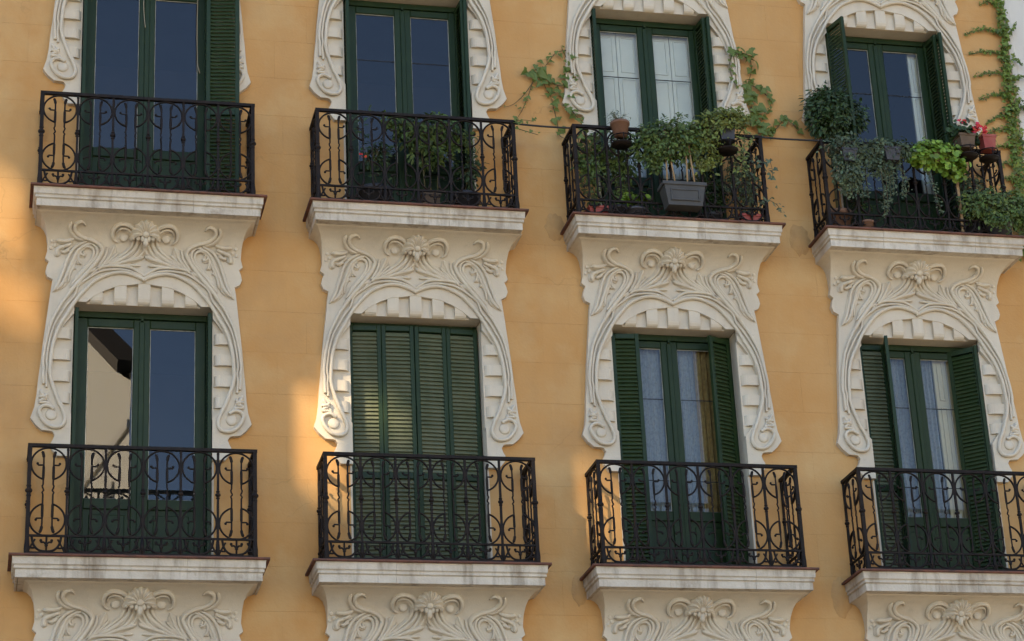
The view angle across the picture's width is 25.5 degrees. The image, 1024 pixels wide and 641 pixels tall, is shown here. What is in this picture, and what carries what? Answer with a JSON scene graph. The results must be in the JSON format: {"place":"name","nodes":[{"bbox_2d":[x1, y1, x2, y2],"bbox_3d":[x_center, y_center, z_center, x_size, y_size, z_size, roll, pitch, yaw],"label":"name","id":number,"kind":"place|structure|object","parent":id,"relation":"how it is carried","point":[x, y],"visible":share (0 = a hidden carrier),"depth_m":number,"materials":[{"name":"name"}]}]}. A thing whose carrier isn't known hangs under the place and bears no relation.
{"place":"outdoors","nodes":[
{"label":"outdoors","id":0,"kind":"place"},
{"label":"street","id":1,"kind":"structure","parent":0,"visible":0},
{"bbox_2d":[0,0,1023,640],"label":"apartment building","id":2,"kind":"structure","parent":1,"relation":"on","point":[266,374],"depth_m":21.99,"materials":[{"name":"paint"}]},
{"bbox_2d":[67,311,206,553],"bbox_3d":[-3.455,1.137,21.028,1.288,2.583,0.075,2,-23,-13],"label":"french door","id":3,"kind":"structure","parent":2,"relation":"in","point":[142,325],"depth_m":21.04,"materials":[{"name":"green paint"}]},
{"bbox_2d":[78,0,211,190],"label":"french door","id":4,"kind":"structure","parent":2,"relation":"in","point":[146,36],"depth_m":22.30,"materials":[{"name":"green paint"}]},
{"bbox_2d":[197,0,199,72],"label":"loose cable","id":5,"kind":"object","parent":2,"relation":"hanging from","point":[197,36],"visible":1,"depth_m":22.72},
{"bbox_2d":[352,104,395,200],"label":"flowering pot plant","id":6,"kind":"object","parent":2,"relation":"on","point":[378,154],"visible":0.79,"depth_m":22.23,"materials":[{"name":"green plant"}]},
{"bbox_2d":[349,0,461,204],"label":"french door","id":7,"kind":"structure","parent":2,"relation":"in","point":[402,14],"depth_m":23.11,"materials":[{"name":"green paint"}]},
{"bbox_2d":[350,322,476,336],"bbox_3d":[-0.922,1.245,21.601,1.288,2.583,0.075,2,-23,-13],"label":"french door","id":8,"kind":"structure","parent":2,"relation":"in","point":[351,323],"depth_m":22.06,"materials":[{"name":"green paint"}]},
{"bbox_2d":[380,110,478,202],"bbox_3d":[-0.812,-1.548,22.363,1.078,1.172,0.387,2,-23,-13],"label":"bushy pot plant","id":9,"kind":"object","parent":2,"relation":"on","point":[423,149],"visible":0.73,"depth_m":22.39,"materials":[{"name":"green plant"}]},
{"bbox_2d":[443,127,488,205],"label":"leafy pot plant","id":10,"kind":"object","parent":2,"relation":"on","point":[466,166],"visible":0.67,"depth_m":22.41,"materials":[{"name":"green plant"}]},
{"bbox_2d":[510,123,569,128],"bbox_3d":[0.279,-1.940,22.542,0.610,0.036,0.019,2,-23,-13],"label":"span wire","id":11,"kind":"object","parent":2,"relation":"attached to","point":[543,126],"visible":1,"depth_m":22.54,"materials":[{"name":"black metal"}]},
{"bbox_2d":[504,45,588,138],"bbox_3d":[0.378,-2.339,22.932,0.914,1.282,0.508,2,-23,-13],"label":"ivy vine","id":12,"kind":"object","parent":2,"relation":"attached to","point":[542,75],"visible":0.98,"depth_m":23.15,"materials":[{"name":"green plant"}]},
{"bbox_2d":[570,131,611,212],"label":"climbing pot plant","id":13,"kind":"object","parent":2,"relation":"on","point":[582,166],"visible":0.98,"depth_m":22.57,"materials":[{"name":"green plant"}]},
{"bbox_2d":[610,132,631,149],"bbox_3d":[1.085,-1.798,22.557,0.211,0.120,0.212,2,-23,-13],"label":"pot holder","id":14,"kind":"object","parent":2,"relation":"attached to","point":[621,144],"visible":1,"depth_m":22.51,"materials":[{"name":"metal"}]},
{"bbox_2d":[604,109,630,138],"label":"terracotta pot plant","id":15,"kind":"object","parent":14,"relation":"in","point":[618,124],"visible":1,"depth_m":22.55,"materials":[{"name":"orange plant"}]},
{"bbox_2d":[593,127,649,213],"bbox_3d":[1.113,-1.450,22.737,0.603,1.098,0.340,-6,-22,9],"label":"tall leafy plant","id":16,"kind":"object","parent":2,"relation":"on","point":[613,166],"visible":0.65,"depth_m":22.73,"materials":[{"name":"green plant"}]},
{"bbox_2d":[621,191,650,214],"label":"pot plant","id":17,"kind":"object","parent":2,"relation":"on","point":[625,197],"visible":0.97,"depth_m":22.50,"materials":[{"name":"green plant"}]},
{"bbox_2d":[591,18,707,216],"bbox_3d":[1.448,-1.964,23.523,1.288,2.583,0.075,2,-23,-13],"label":"french door","id":18,"kind":"structure","parent":2,"relation":"in","point":[644,31],"depth_m":23.79,"materials":[{"name":"green paint"}]},
{"bbox_2d":[639,349,670,510],"bbox_3d":[1.329,1.364,22.197,0.500,2.400,0.039,2,-23,-13],"label":"lace curtain","id":19,"kind":"object","parent":2,"relation":"hanging from","point":[656,446],"visible":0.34,"depth_m":22.37,"materials":[{"name":"grey fabric"}]},
{"bbox_2d":[625,112,706,211],"bbox_3d":[1.596,-1.611,22.586,0.932,1.071,0.379,2,-23,-13],"label":"potted plant","id":20,"kind":"object","parent":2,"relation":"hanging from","point":[673,146],"visible":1,"depth_m":22.55,"materials":[{"name":"green plant"}]},
{"bbox_2d":[615,333,748,563],"bbox_3d":[1.612,1.353,22.174,1.288,2.583,0.075,2,-23,-13],"label":"french door","id":21,"kind":"structure","parent":2,"relation":"in","point":[668,346],"depth_m":22.18,"materials":[{"name":"green paint"}]},
{"bbox_2d":[677,351,704,511],"bbox_3d":[1.756,1.387,22.303,0.260,2.400,0.041,2,-23,-13],"label":"lace curtain","id":22,"kind":"object","parent":2,"relation":"hanging from","point":[689,408],"visible":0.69,"depth_m":22.47,"materials":[{"name":"grey fabric"}]},
{"bbox_2d":[692,351,720,511],"bbox_3d":[2.009,1.388,22.339,0.310,2.400,0.041,2,-23,-13],"label":"patterned drape","id":23,"kind":"object","parent":2,"relation":"hanging from","point":[706,424],"visible":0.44,"depth_m":22.47,"materials":[{"name":"yellow fabric"}]},
{"bbox_2d":[684,173,729,218],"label":"dark pot plant","id":24,"kind":"object","parent":2,"relation":"on","point":[718,199],"visible":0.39,"depth_m":22.91,"materials":[{"name":"green plant"}]},
{"bbox_2d":[715,138,737,156],"bbox_3d":[2.160,-1.751,22.788,0.231,0.120,0.232,2,-23,-13],"label":"pot holder","id":25,"kind":"object","parent":2,"relation":"attached to","point":[727,151],"visible":1,"depth_m":22.73,"materials":[{"name":"metal"}]},
{"bbox_2d":[686,106,753,177],"bbox_3d":[2.068,-1.810,22.773,0.815,0.802,0.366,2,-23,-13],"label":"hanging pot plant","id":26,"kind":"object","parent":25,"relation":"in","point":[723,123],"visible":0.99,"depth_m":22.76,"materials":[{"name":"green plant"}]},
{"bbox_2d":[720,153,785,220],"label":"trailing pot plant","id":27,"kind":"object","parent":2,"relation":"on","point":[737,177],"visible":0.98,"depth_m":22.89,"materials":[{"name":"green plant"}]},
{"bbox_2d":[727,46,803,139],"bbox_3d":[2.648,-2.360,23.660,0.815,1.108,0.171,2,-23,-13],"label":"ivy vine","id":28,"kind":"object","parent":2,"relation":"attached to","point":[750,96],"visible":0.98,"depth_m":23.64,"materials":[{"name":"green plant"}]},
{"bbox_2d":[762,136,819,141],"bbox_3d":[2.846,-1.852,23.131,0.720,0.029,0.019,2,-23,-13],"label":"span wire","id":29,"kind":"object","parent":2,"relation":"attached to","point":[790,139],"visible":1,"depth_m":23.12,"materials":[{"name":"black metal"}]},
{"bbox_2d":[799,80,859,225],"bbox_3d":[3.348,-1.682,23.338,0.665,1.775,0.626,2,-23,-13],"label":"round topped shrub","id":30,"kind":"object","parent":2,"relation":"on","point":[827,113],"visible":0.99,"depth_m":23.40,"materials":[{"name":"green plant"}]},
{"bbox_2d":[816,130,874,201],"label":"trailing bush","id":31,"kind":"object","parent":2,"relation":"on","point":[846,155],"visible":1,"depth_m":23.05,"materials":[{"name":"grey plant"}]},
{"bbox_2d":[845,94,874,226],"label":"young shrub","id":32,"kind":"object","parent":2,"relation":"on","point":[860,126],"visible":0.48,"depth_m":23.72,"materials":[{"name":"green plant"}]},
{"bbox_2d":[854,204,873,226],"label":"terracotta plant","id":33,"kind":"object","parent":2,"relation":"on","point":[869,222],"visible":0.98,"depth_m":22.95,"materials":[{"name":"orange plant"}]},
{"bbox_2d":[826,35,945,230],"bbox_3d":[3.982,-1.856,24.096,1.288,2.583,0.075,2,-23,-13],"label":"french door","id":34,"kind":"structure","parent":2,"relation":"in","point":[875,48],"depth_m":24.29,"materials":[{"name":"green paint"}]},
{"bbox_2d":[854,135,944,217],"bbox_3d":[3.945,-1.449,23.158,0.925,0.941,0.296,2,-23,-13],"label":"trailing rail plant","id":35,"kind":"object","parent":2,"relation":"hanging from","point":[887,153],"visible":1,"depth_m":23.16,"materials":[{"name":"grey plant"}]},
{"bbox_2d":[890,359,921,516],"bbox_3d":[3.964,1.479,22.798,0.270,2.400,0.024,2,-23,-13],"label":"lace curtain","id":36,"kind":"object","parent":2,"relation":"hanging from","point":[903,416],"visible":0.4,"depth_m":22.95,"materials":[{"name":"grey fabric"}]},
{"bbox_2d":[861,344,973,568],"bbox_3d":[4.146,1.461,22.747,1.288,2.583,0.075,2,-23,-13],"label":"french door","id":37,"kind":"structure","parent":2,"relation":"in","point":[911,356],"depth_m":22.78,"materials":[{"name":"green paint"}]},
{"bbox_2d":[920,361,948,517],"bbox_3d":[4.269,1.496,22.876,0.200,2.400,0.035,2,-23,-13],"label":"lace curtain","id":38,"kind":"object","parent":2,"relation":"hanging from","point":[931,414],"visible":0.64,"depth_m":23.03,"materials":[{"name":"grey fabric"}]},
{"bbox_2d":[956,182,964,231],"bbox_3d":[4.614,-1.156,23.304,0.032,0.660,0.024,2,-23,-13],"label":"wooden stake","id":39,"kind":"object","parent":2,"relation":"on","point":[960,205],"visible":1,"depth_m":23.30,"materials":[{"name":"brown wood"}]},
{"bbox_2d":[959,144,977,161],"bbox_3d":[4.706,-1.746,23.462,0.241,0.125,0.241,2,-23,-13],"label":"pot holder","id":40,"kind":"object","parent":2,"relation":"attached to","point":[971,155],"visible":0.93,"depth_m":23.39,"materials":[{"name":"metal"}]},
{"bbox_2d":[907,136,971,182],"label":"lime bush","id":41,"kind":"object","parent":40,"relation":"in","point":[939,156],"visible":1,"depth_m":23.26,"materials":[{"name":"green plant"}]},
{"bbox_2d":[944,117,979,151],"bbox_3d":[4.689,-1.926,23.536,0.389,0.335,0.309,-3,-22,-1],"label":"geranium pot","id":42,"kind":"object","parent":40,"relation":"in","point":[960,135],"visible":1,"depth_m":23.46,"materials":[{"name":"ceramic"}]},
{"bbox_2d":[952,165,989,232],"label":"variegated plant","id":43,"kind":"object","parent":2,"relation":"on","point":[967,183],"visible":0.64,"depth_m":23.52,"materials":[{"name":"green plant"}]},
{"bbox_2d":[978,147,998,163],"bbox_3d":[4.950,-1.726,23.514,0.211,0.125,0.211,2,-23,-13],"label":"pot holder","id":44,"kind":"object","parent":2,"relation":"attached to","point":[988,158],"visible":1,"depth_m":23.47,"materials":[{"name":"metal"}]},
{"bbox_2d":[971,122,997,153],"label":"red potted geranium","id":45,"kind":"object","parent":44,"relation":"in","point":[987,140],"visible":1,"depth_m":23.51,"materials":[{"name":"plastic"}]},
{"bbox_2d":[956,184,1023,234],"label":"sprawling plant","id":46,"kind":"object","parent":2,"relation":"on","point":[998,213],"visible":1,"depth_m":23.23,"materials":[{"name":"green plant"}]},
{"bbox_2d":[964,0,1023,261],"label":"wall creeper","id":47,"kind":"object","parent":2,"relation":"attached to","point":[1007,67],"depth_m":24.38,"materials":[{"name":"green plant"}]},
{"bbox_2d":[1001,0,1023,159],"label":"neighbouring building","id":48,"kind":"structure","parent":1,"relation":"on","point":[1015,9],"depth_m":24.80,"materials":[{"name":"white paint"}]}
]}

